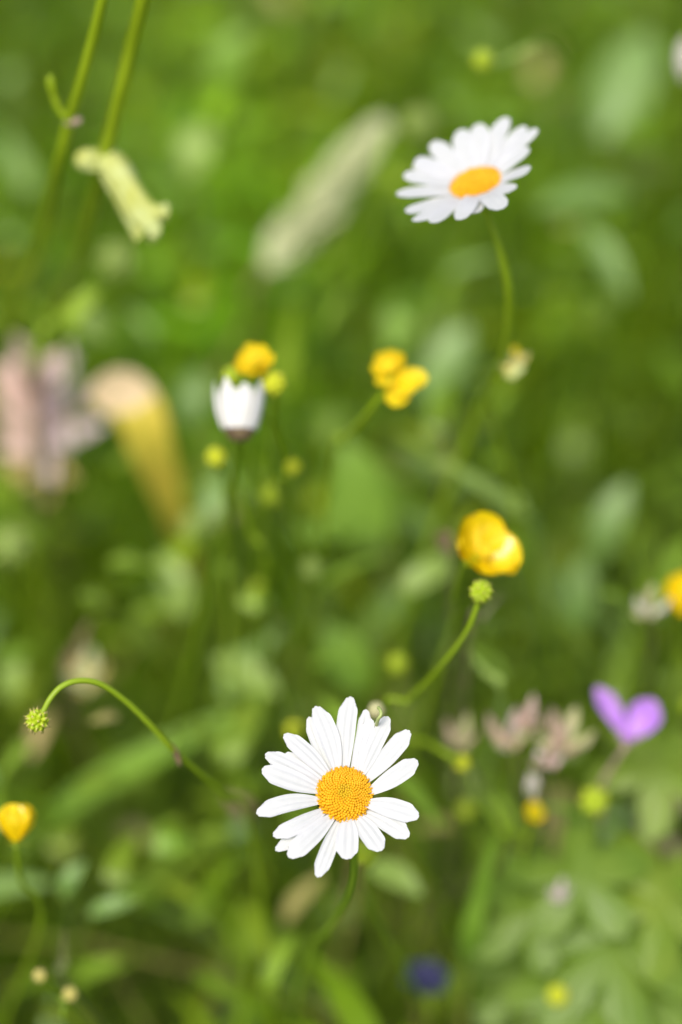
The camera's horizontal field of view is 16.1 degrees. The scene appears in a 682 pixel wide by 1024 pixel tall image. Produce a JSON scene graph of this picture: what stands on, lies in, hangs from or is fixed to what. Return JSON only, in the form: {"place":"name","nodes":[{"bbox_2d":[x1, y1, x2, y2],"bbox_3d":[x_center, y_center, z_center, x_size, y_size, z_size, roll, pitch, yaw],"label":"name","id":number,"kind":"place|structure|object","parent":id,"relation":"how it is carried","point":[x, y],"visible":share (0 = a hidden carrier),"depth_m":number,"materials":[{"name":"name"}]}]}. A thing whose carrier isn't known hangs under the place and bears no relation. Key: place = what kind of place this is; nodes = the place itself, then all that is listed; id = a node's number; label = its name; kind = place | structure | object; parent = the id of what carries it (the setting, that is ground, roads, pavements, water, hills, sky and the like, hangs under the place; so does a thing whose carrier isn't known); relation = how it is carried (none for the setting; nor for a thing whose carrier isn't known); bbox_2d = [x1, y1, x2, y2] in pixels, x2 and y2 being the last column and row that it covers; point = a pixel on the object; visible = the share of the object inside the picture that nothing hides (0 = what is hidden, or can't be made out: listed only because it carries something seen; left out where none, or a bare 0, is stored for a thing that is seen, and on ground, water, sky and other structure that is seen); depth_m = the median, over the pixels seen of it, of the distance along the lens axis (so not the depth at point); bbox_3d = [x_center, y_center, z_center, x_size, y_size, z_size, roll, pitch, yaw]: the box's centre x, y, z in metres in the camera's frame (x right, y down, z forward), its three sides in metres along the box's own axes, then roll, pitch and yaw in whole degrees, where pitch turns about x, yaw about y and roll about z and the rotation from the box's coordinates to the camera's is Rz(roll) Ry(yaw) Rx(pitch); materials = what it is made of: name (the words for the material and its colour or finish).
{"place":"outdoors","nodes":[
{"label":"outdoors","id":0,"kind":"place"},
{"bbox_2d":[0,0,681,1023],"bbox_3d":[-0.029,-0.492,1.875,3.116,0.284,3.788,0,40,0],"label":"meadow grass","id":1,"kind":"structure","parent":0,"point":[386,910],"depth_m":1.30,"materials":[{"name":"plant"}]},
{"bbox_2d":[0,0,681,1023],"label":"ground","id":2,"kind":"structure","parent":0,"point":[112,990],"depth_m":1.35,"materials":[{"name":"plant"}]},
{"bbox_2d":[0,804,43,1023],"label":"buttercup","id":3,"kind":"object","parent":2,"relation":"on","point":[17,821],"visible":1,"depth_m":0.79,"materials":[{"name":"yellow plant"}]},
{"bbox_2d":[0,657,43,878],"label":"broad leaf","id":4,"kind":"object","parent":2,"relation":"on","point":[12,672],"visible":0.62,"depth_m":0.97,"materials":[{"name":"plant"}]},
{"bbox_2d":[29,709,51,758],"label":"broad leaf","id":5,"kind":"object","parent":2,"relation":"on","point":[38,738],"visible":0.53,"depth_m":1.00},
{"bbox_2d":[32,967,83,1023],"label":"buttercup bud","id":6,"kind":"object","parent":2,"relation":"on","point":[39,975],"visible":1,"depth_m":0.81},
{"bbox_2d":[27,285,92,371],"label":"tall grass","id":7,"kind":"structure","parent":2,"relation":"on","point":[34,349],"depth_m":0.95,"materials":[{"name":"green plant"}]},
{"bbox_2d":[60,986,77,1023],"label":"buttercup bud","id":8,"kind":"object","parent":2,"relation":"on","point":[69,994],"visible":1,"depth_m":0.81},
{"bbox_2d":[58,861,87,897],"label":"broad leaf","id":9,"kind":"object","parent":2,"relation":"on","point":[69,877],"visible":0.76,"depth_m":0.90,"materials":[{"name":"plant"}]},
{"bbox_2d":[55,928,99,1023],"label":"tall grass","id":10,"kind":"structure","parent":2,"relation":"on","point":[60,973],"depth_m":0.85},
{"bbox_2d":[61,288,100,727],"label":"broad leaf","id":11,"kind":"object","parent":2,"relation":"on","point":[71,321],"visible":0.76,"depth_m":0.99,"materials":[{"name":"plant"}]},
{"bbox_2d":[0,522,184,945],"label":"buttercup bud","id":12,"kind":"object","parent":2,"relation":"on","point":[13,545],"visible":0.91,"depth_m":0.96,"materials":[{"name":"green plant"}]},
{"bbox_2d":[77,309,110,730],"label":"broad leaf","id":13,"kind":"object","parent":2,"relation":"on","point":[93,325],"visible":0.59,"depth_m":1.08,"materials":[{"name":"plant"}]},
{"bbox_2d":[67,648,120,828],"bbox_3d":[-0.105,0.129,1.131,0.018,0.289,0.156,0,40,0],"label":"geranium fruit","id":14,"kind":"object","parent":2,"relation":"on","point":[86,667],"visible":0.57,"depth_m":1.00,"materials":[{"name":"plant"}]},
{"bbox_2d":[57,619,133,871],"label":"tall grass","id":15,"kind":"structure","parent":2,"relation":"on","point":[64,696],"depth_m":0.99,"materials":[{"name":"plant"}]},
{"bbox_2d":[0,335,210,650],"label":"pink flower spike","id":16,"kind":"object","parent":2,"relation":"on","point":[39,388],"visible":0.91,"depth_m":1.04,"materials":[{"name":"plant"}]},
{"bbox_2d":[15,0,205,318],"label":"branching stalk","id":17,"kind":"object","parent":2,"relation":"on","point":[70,117],"visible":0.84,"depth_m":0.83,"materials":[{"name":"plant"}]},
{"bbox_2d":[45,0,205,335],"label":"wilted flower stalk","id":18,"kind":"object","parent":2,"relation":"on","point":[107,164],"visible":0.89,"depth_m":0.82,"materials":[{"name":"plant"}]},
{"bbox_2d":[15,704,265,932],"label":"tall grass","id":19,"kind":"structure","parent":2,"relation":"on","point":[63,806],"depth_m":1.01,"materials":[{"name":"green plant"}]},
{"bbox_2d":[87,369,194,691],"bbox_3d":[-0.085,0.041,1.169,0.040,0.376,0.182,0,40,0],"label":"withered leaf","id":20,"kind":"object","parent":2,"relation":"on","point":[130,400],"visible":0.77,"depth_m":1.00,"materials":[{"name":"plant"}]},
{"bbox_2d":[23,678,278,1023],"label":"buttercup bud","id":21,"kind":"object","parent":2,"relation":"on","point":[37,720],"visible":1,"depth_m":0.77,"materials":[{"name":"plant"}]},
{"bbox_2d":[88,895,214,916],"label":"broad leaf","id":22,"kind":"object","parent":2,"relation":"on","point":[107,905],"visible":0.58,"depth_m":0.89,"materials":[{"name":"plant"}]},
{"bbox_2d":[100,508,208,898],"bbox_3d":[-0.085,0.101,1.117,0.021,0.349,0.128,-21,44,-23],"label":"buttercup bud","id":23,"kind":"object","parent":2,"relation":"on","point":[194,525],"visible":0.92,"depth_m":0.98,"materials":[{"name":"green plant"}]},
{"bbox_2d":[155,553,219,731],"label":"broad leaf","id":24,"kind":"object","parent":2,"relation":"on","point":[175,589],"visible":0.73,"depth_m":1.00,"materials":[{"name":"plant"}]},
{"bbox_2d":[117,377,264,1016],"bbox_3d":[-0.066,0.105,1.000,0.019,0.494,0.160,-19,44,-21],"label":"ox eye daisy","id":25,"kind":"object","parent":2,"relation":"on","point":[238,413],"visible":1,"depth_m":0.81,"materials":[{"name":"plant"}]},
{"bbox_2d":[174,368,209,699],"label":"broad leaf","id":26,"kind":"object","parent":2,"relation":"on","point":[191,398],"visible":0.59,"depth_m":1.05,"materials":[{"name":"plant"}]},
{"bbox_2d":[172,122,213,433],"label":"broad leaf","id":27,"kind":"object","parent":2,"relation":"on","point":[194,146],"visible":0.73,"depth_m":1.12,"materials":[{"name":"plant"}]},
{"bbox_2d":[178,464,229,728],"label":"broad leaf","id":28,"kind":"object","parent":2,"relation":"on","point":[212,506],"visible":0.56,"depth_m":0.99,"materials":[{"name":"plant"}]},
{"bbox_2d":[96,240,313,648],"bbox_3d":[-0.059,-0.009,1.197,0.023,0.416,0.210,15,42,17],"label":"buttercup bud","id":29,"kind":"object","parent":2,"relation":"on","point":[116,259],"visible":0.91,"depth_m":1.00,"materials":[{"name":"green plant"}]},
{"bbox_2d":[199,446,231,994],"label":"buttercup bud","id":30,"kind":"object","parent":2,"relation":"on","point":[215,456],"visible":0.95,"depth_m":0.93,"materials":[{"name":"plant"}]},
{"bbox_2d":[154,822,279,897],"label":"broad leaf","id":31,"kind":"object","parent":2,"relation":"on","point":[166,843],"visible":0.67,"depth_m":0.92,"materials":[{"name":"plant"}]},
{"bbox_2d":[173,342,274,858],"bbox_3d":[-0.053,0.071,1.038,0.024,0.498,0.224,-10,41,-12],"label":"buttercup","id":32,"kind":"object","parent":2,"relation":"on","point":[253,360],"visible":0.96,"depth_m":0.81,"materials":[{"name":"yellow plant"}]},
{"bbox_2d":[209,30,251,366],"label":"broad leaf","id":33,"kind":"object","parent":2,"relation":"on","point":[227,53],"visible":0.72,"depth_m":1.20,"materials":[{"name":"plant"}]},
{"bbox_2d":[154,557,322,951],"bbox_3d":[-0.050,0.124,1.071,0.014,0.374,0.147,-25,46,-27],"label":"buttercup bud","id":34,"kind":"object","parent":2,"relation":"on","point":[311,568],"visible":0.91,"depth_m":0.96,"materials":[{"name":"green plant"}]},
{"bbox_2d":[235,483,269,818],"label":"tall grass","id":35,"kind":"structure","parent":2,"relation":"on","point":[256,540],"depth_m":0.89,"materials":[{"name":"plant"}]},
{"bbox_2d":[128,111,394,579],"bbox_3d":[-0.068,-0.048,1.248,0.198,0.410,0.053,26,47,28],"label":"grass spike","id":36,"kind":"object","parent":2,"relation":"on","point":[288,239],"depth_m":1.11,"materials":[{"name":"plant"}]},
{"bbox_2d":[250,578,276,922],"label":"buttercup bud","id":37,"kind":"object","parent":2,"relation":"on","point":[256,588],"visible":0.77,"depth_m":0.95,"materials":[{"name":"plant"}]},
{"bbox_2d":[213,653,316,912],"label":"broad leaf","id":38,"kind":"object","parent":2,"relation":"on","point":[250,682],"visible":0.62,"depth_m":0.97,"materials":[{"name":"plant"}]},
{"bbox_2d":[234,299,298,603],"bbox_3d":[-0.048,-0.009,1.235,0.012,0.366,0.186,-10,41,-12],"label":"blade of grass","id":39,"kind":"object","parent":2,"relation":"on","point":[285,363],"depth_m":1.07,"materials":[{"name":"green plant"}]},
{"bbox_2d":[237,368,310,895],"bbox_3d":[-0.029,0.083,1.029,0.026,0.491,0.192,-6,40,-7],"label":"buttercup bud","id":40,"kind":"object","parent":2,"relation":"on","point":[273,382],"visible":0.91,"depth_m":0.89,"materials":[{"name":"plant"}]},
{"bbox_2d":[226,794,331,948],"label":"broad leaf","id":41,"kind":"object","parent":2,"relation":"on","point":[235,808],"visible":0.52,"depth_m":0.95,"materials":[{"name":"plant"}]},
{"bbox_2d":[260,482,318,706],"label":"buttercup bud","id":42,"kind":"object","parent":2,"relation":"on","point":[268,494],"visible":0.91,"depth_m":0.94,"materials":[{"name":"plant"}]},
{"bbox_2d":[221,364,366,950],"bbox_3d":[-0.012,0.091,1.023,0.009,0.486,0.160,13,42,15],"label":"buttercup bud","id":43,"kind":"object","parent":2,"relation":"on","point":[232,374],"visible":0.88,"depth_m":0.92,"materials":[{"name":"plant"}]},
{"bbox_2d":[285,720,357,991],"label":"buttercup bud","id":44,"kind":"object","parent":2,"relation":"on","point":[293,727],"visible":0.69,"depth_m":0.93,"materials":[{"name":"plant"}]},
{"bbox_2d":[256,696,418,1023],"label":"ox eye daisy","id":45,"kind":"object","parent":2,"relation":"on","point":[347,804],"visible":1,"depth_m":0.72,"materials":[{"name":"white plant"}]},
{"bbox_2d":[0,0,681,1023],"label":"ground cover","id":46,"kind":"object","parent":2,"relation":"on","point":[348,1002],"visible":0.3,"depth_m":1.27,"materials":[{"name":"green plant"}]},
{"bbox_2d":[0,0,681,1023],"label":"leaves","id":47,"kind":"object","parent":46,"relation":"on","point":[232,742],"visible":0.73,"depth_m":1.11,"materials":[{"name":"green plant"}]},
{"bbox_2d":[318,623,388,834],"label":"broad leaf","id":48,"kind":"object","parent":2,"relation":"on","point":[345,647],"visible":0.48,"depth_m":0.99,"materials":[{"name":"plant"}]},
{"bbox_2d":[323,441,394,589],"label":"broad leaf","id":49,"kind":"object","parent":2,"relation":"on","point":[372,510],"visible":0.73,"depth_m":1.06,"materials":[{"name":"plant"}]},
{"bbox_2d":[299,349,427,912],"bbox_3d":[-0.002,0.090,1.019,0.025,0.492,0.172,-9,41,-11],"label":"buttercup","id":50,"kind":"object","parent":2,"relation":"on","point":[397,382],"visible":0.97,"depth_m":0.81,"materials":[{"name":"yellow plant"}]},
{"bbox_2d":[274,458,459,859],"bbox_3d":[0.020,0.086,1.065,0.015,0.439,0.217,15,42,17],"label":"buttercup bud","id":51,"kind":"object","parent":2,"relation":"on","point":[292,466],"visible":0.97,"depth_m":0.92,"materials":[{"name":"plant"}]},
{"bbox_2d":[368,859,422,1023],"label":"broad leaf","id":52,"kind":"object","parent":2,"relation":"on","point":[396,875],"visible":0.95,"depth_m":0.91,"materials":[{"name":"plant"}]},
{"bbox_2d":[358,840,433,1023],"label":"buttercup bud","id":53,"kind":"object","parent":2,"relation":"on","point":[367,857],"visible":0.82,"depth_m":0.84,"materials":[{"name":"plant"}]},
{"bbox_2d":[368,106,434,587],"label":"buttercup bud","id":54,"kind":"object","parent":2,"relation":"on","point":[418,122],"visible":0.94,"depth_m":1.07,"materials":[{"name":"green plant"}]},
{"bbox_2d":[386,652,425,814],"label":"buttercup bud","id":55,"kind":"object","parent":2,"relation":"on","point":[396,662],"visible":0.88,"depth_m":0.90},
{"bbox_2d":[382,290,443,527],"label":"broad leaf","id":56,"kind":"object","parent":2,"relation":"on","point":[400,324],"visible":0.45,"depth_m":1.12,"materials":[{"name":"plant"}]},
{"bbox_2d":[367,702,459,939],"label":"clover bud","id":57,"kind":"object","parent":2,"relation":"on","point":[372,709],"visible":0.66,"depth_m":0.90,"materials":[{"name":"plant"}]},
{"bbox_2d":[397,555,450,695],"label":"broad leaf","id":58,"kind":"object","parent":2,"relation":"on","point":[424,573],"visible":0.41,"depth_m":0.96,"materials":[{"name":"plant"}]},
{"bbox_2d":[402,958,450,1023],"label":"gentian flower","id":59,"kind":"object","parent":2,"relation":"on","point":[428,976],"visible":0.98,"depth_m":0.93,"materials":[{"name":"blue plant"}]},
{"bbox_2d":[402,530,455,1023],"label":"withered flower","id":60,"kind":"object","parent":2,"relation":"on","point":[443,538],"visible":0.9,"depth_m":0.96,"materials":[{"name":"plant"}]},
{"bbox_2d":[385,799,479,1023],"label":"buttercup bud","id":61,"kind":"object","parent":2,"relation":"on","point":[466,809],"visible":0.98,"depth_m":0.95,"materials":[{"name":"plant"}]},
{"bbox_2d":[413,406,451,754],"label":"tall grass","id":62,"kind":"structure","parent":2,"relation":"on","point":[447,450],"depth_m":1.07,"materials":[{"name":"plant"}]},
{"bbox_2d":[329,117,537,868],"bbox_3d":[0.026,0.067,0.990,0.049,0.566,0.173,-10,41,-11],"label":"ox eye daisy","id":63,"kind":"object","parent":2,"relation":"on","point":[465,177],"visible":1,"depth_m":0.78,"materials":[{"name":"white plant"}]},
{"bbox_2d":[348,511,521,961],"bbox_3d":[0.028,0.136,0.986,0.023,0.465,0.173,-10,41,-12],"label":"buttercup","id":64,"kind":"object","parent":2,"relation":"on","point":[487,543],"visible":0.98,"depth_m":0.79,"materials":[{"name":"yellow plant"}]},
{"bbox_2d":[404,325,470,567],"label":"broad leaf","id":65,"kind":"object","parent":2,"relation":"on","point":[442,361],"visible":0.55,"depth_m":1.11,"materials":[{"name":"plant"}]},
{"bbox_2d":[383,578,504,914],"bbox_3d":[0.056,0.133,0.989,0.039,0.466,0.217,10,41,11],"label":"buttercup bud","id":66,"kind":"object","parent":2,"relation":"on","point":[481,590],"visible":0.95,"depth_m":0.81,"materials":[{"name":"plant"}]},
{"bbox_2d":[332,739,561,964],"bbox_3d":[0.031,0.162,1.035,0.015,0.362,0.212,-16,43,-19],"label":"flower","id":67,"kind":"object","parent":2,"relation":"on","point":[547,761],"visible":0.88,"depth_m":0.89,"materials":[{"name":"plant"}]},
{"bbox_2d":[404,738,497,841],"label":"buttercup bud","id":68,"kind":"object","parent":2,"relation":"on","point":[461,762],"visible":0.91,"depth_m":0.85,"materials":[{"name":"plant"}]},
{"bbox_2d":[334,707,594,1023],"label":"geranium fruit","id":69,"kind":"object","parent":2,"relation":"on","point":[563,736],"visible":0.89,"depth_m":0.86,"materials":[{"name":"plant"}]},
{"bbox_2d":[426,712,508,1006],"bbox_3d":[0.050,0.167,1.036,0.028,0.353,0.144,0,40,0],"label":"geranium fruit","id":70,"kind":"object","parent":2,"relation":"on","point":[457,739],"visible":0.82,"depth_m":0.88,"materials":[{"name":"plant"}]},
{"bbox_2d":[444,593,502,1023],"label":"tall grass","id":71,"kind":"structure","parent":2,"relation":"on","point":[468,645],"depth_m":0.90,"materials":[{"name":"plant"}]},
{"bbox_2d":[448,648,505,931],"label":"tall grass","id":72,"kind":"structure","parent":2,"relation":"on","point":[497,679],"depth_m":0.93,"materials":[{"name":"green plant"}]},
{"bbox_2d":[459,832,495,1007],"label":"tall grass","id":73,"kind":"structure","parent":2,"relation":"on","point":[472,925],"depth_m":0.89,"materials":[{"name":"green plant"}]},
{"bbox_2d":[433,456,546,781],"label":"buttercup bud","id":74,"kind":"object","parent":2,"relation":"on","point":[443,468],"visible":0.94,"depth_m":0.97,"materials":[{"name":"green plant"}]},
{"bbox_2d":[448,465,549,730],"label":"tall grass","id":75,"kind":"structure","parent":2,"relation":"on","point":[500,497],"depth_m":0.97,"materials":[{"name":"green plant"}]},
{"bbox_2d":[463,944,552,1023],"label":"geranium leaf","id":76,"kind":"object","parent":2,"relation":"on","point":[502,975],"visible":0.32,"depth_m":0.95,"materials":[{"name":"plant"}]},
{"bbox_2d":[487,707,539,852],"bbox_3d":[0.101,0.176,1.016,0.016,0.365,0.160,26,47,28],"label":"geranium fruit","id":77,"kind":"object","parent":2,"relation":"on","point":[510,741],"visible":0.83,"depth_m":0.86,"materials":[{"name":"plant"}]},
{"bbox_2d":[474,873,579,1023],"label":"geranium leaf","id":78,"kind":"object","parent":2,"relation":"on","point":[510,930],"visible":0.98,"depth_m":0.90,"materials":[{"name":"plant"}]},
{"bbox_2d":[509,694,544,854],"bbox_3d":[0.072,0.164,1.026,0.013,0.371,0.147,3,40,4],"label":"geranium fruit","id":79,"kind":"object","parent":2,"relation":"on","point":[523,722],"visible":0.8,"depth_m":0.86,"materials":[{"name":"plant"}]},
{"bbox_2d":[520,801,544,889],"bbox_3d":[0.104,0.188,1.020,0.015,0.342,0.167,19,44,22],"label":"buttercup","id":80,"kind":"object","parent":2,"relation":"on","point":[534,810],"visible":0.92,"depth_m":0.86,"materials":[{"name":"yellow plant"}]},
{"bbox_2d":[486,346,588,811],"bbox_3d":[0.089,0.082,1.042,0.019,0.476,0.164,18,43,20],"label":"spent flower","id":81,"kind":"object","parent":2,"relation":"on","point":[513,367],"visible":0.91,"depth_m":0.93,"materials":[{"name":"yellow plant"}]},
{"bbox_2d":[524,757,554,853],"bbox_3d":[0.077,0.166,1.036,0.014,0.355,0.192,2,40,2],"label":"geranium fruit","id":82,"kind":"object","parent":2,"relation":"on","point":[533,778],"visible":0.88,"depth_m":0.86,"materials":[{"name":"plant"}]},
{"bbox_2d":[470,42,633,517],"bbox_3d":[0.115,-0.065,1.170,0.020,0.535,0.350,14,42,16],"label":"buttercup bud","id":83,"kind":"object","parent":2,"relation":"on","point":[482,60],"visible":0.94,"depth_m":1.05,"materials":[{"name":"green plant"}]},
{"bbox_2d":[546,983,568,1007],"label":"buttercup bud","id":84,"kind":"object","parent":2,"relation":"on","point":[557,995],"visible":1,"depth_m":0.88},
{"bbox_2d":[509,783,609,1023],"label":"buttercup bud","id":85,"kind":"object","parent":2,"relation":"on","point":[594,800],"visible":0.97,"depth_m":0.86,"materials":[{"name":"plant"}]},
{"bbox_2d":[549,877,569,902],"bbox_3d":[0.118,0.214,1.017,0.007,0.305,0.147,23,45,25],"label":"geranium fruit","id":86,"kind":"object","parent":2,"relation":"on","point":[559,896],"visible":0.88,"depth_m":0.88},
{"bbox_2d":[501,223,629,606],"bbox_3d":[0.104,-0.017,1.246,0.015,0.364,0.141,-11,41,-13],"label":"broad leaf","id":87,"kind":"object","parent":2,"relation":"on","point":[613,263],"visible":0.69,"depth_m":1.10,"materials":[{"name":"plant"}]},
{"bbox_2d":[518,180,628,480],"bbox_3d":[0.111,-0.081,1.315,0.045,0.376,0.258,0,40,0],"label":"broad leaf","id":88,"kind":"object","parent":2,"relation":"on","point":[571,194],"visible":0.81,"depth_m":1.11,"materials":[{"name":"plant"}]},
{"bbox_2d":[502,807,649,938],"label":"geranium leaf","id":89,"kind":"object","parent":2,"relation":"on","point":[585,870],"visible":0.95,"depth_m":0.89,"materials":[{"name":"plant"}]},
{"bbox_2d":[564,555,594,661],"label":"broad leaf","id":90,"kind":"object","parent":2,"relation":"on","point":[573,599],"visible":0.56,"depth_m":1.03,"materials":[{"name":"plant"}]},
{"bbox_2d":[502,958,668,1023],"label":"geranium leaf","id":91,"kind":"object","parent":2,"relation":"on","point":[524,994],"visible":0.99,"depth_m":0.89,"materials":[{"name":"plant"}]},
{"bbox_2d":[522,884,681,1023],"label":"geranium leaf","id":92,"kind":"object","parent":2,"relation":"on","point":[614,966],"visible":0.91,"depth_m":0.89,"materials":[{"name":"plant"}]},
{"bbox_2d":[555,31,659,475],"bbox_3d":[0.147,-0.122,1.380,0.036,0.354,0.114,0,40,0],"label":"broad leaf","id":93,"kind":"object","parent":2,"relation":"on","point":[634,63],"visible":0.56,"depth_m":1.25,"materials":[{"name":"plant"}]},
{"bbox_2d":[586,480,632,686],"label":"broad leaf","id":94,"kind":"object","parent":2,"relation":"on","point":[610,513],"visible":0.68,"depth_m":1.07,"materials":[{"name":"plant"}]},
{"bbox_2d":[594,686,661,830],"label":"geranium flower","id":95,"kind":"object","parent":2,"relation":"on","point":[644,717],"visible":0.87,"depth_m":0.86,"materials":[{"name":"purple plant"}]},
{"bbox_2d":[583,43,681,530],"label":"flower","id":96,"kind":"object","parent":2,"relation":"on","point":[642,262],"visible":0.62,"depth_m":1.09,"materials":[{"name":"plant"}]},
{"bbox_2d":[587,714,681,869],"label":"geranium leaf","id":97,"kind":"object","parent":2,"relation":"on","point":[652,766],"visible":0.81,"depth_m":0.90,"materials":[{"name":"plant"}]},
{"bbox_2d":[605,832,681,987],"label":"geranium leaf","id":98,"kind":"object","parent":2,"relation":"on","point":[655,899],"visible":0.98,"depth_m":0.89,"materials":[{"name":"plant"}]},
{"bbox_2d":[624,583,669,834],"bbox_3d":[0.117,0.135,1.041,0.015,0.396,0.149,4,40,4],"label":"geranium fruit","id":99,"kind":"object","parent":2,"relation":"on","point":[647,611],"visible":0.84,"depth_m":0.87,"materials":[{"name":"plant"}]},
{"bbox_2d":[634,793,681,861],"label":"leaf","id":100,"kind":"object","parent":2,"relation":"on","point":[678,805],"visible":0.3,"depth_m":0.96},
{"bbox_2d":[639,816,681,864],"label":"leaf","id":101,"kind":"object","parent":2,"relation":"on","point":[673,847],"visible":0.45,"depth_m":0.95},
{"bbox_2d":[649,935,681,1023],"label":"geranium leaf","id":102,"kind":"object","parent":2,"relation":"on","point":[667,1010],"visible":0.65,"depth_m":0.90,"materials":[{"name":"plant"}]},
{"bbox_2d":[664,573,681,840],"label":"buttercup","id":103,"kind":"object","parent":2,"relation":"on","point":[673,588],"visible":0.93,"depth_m":0.89,"materials":[{"name":"yellow plant"}]}
]}

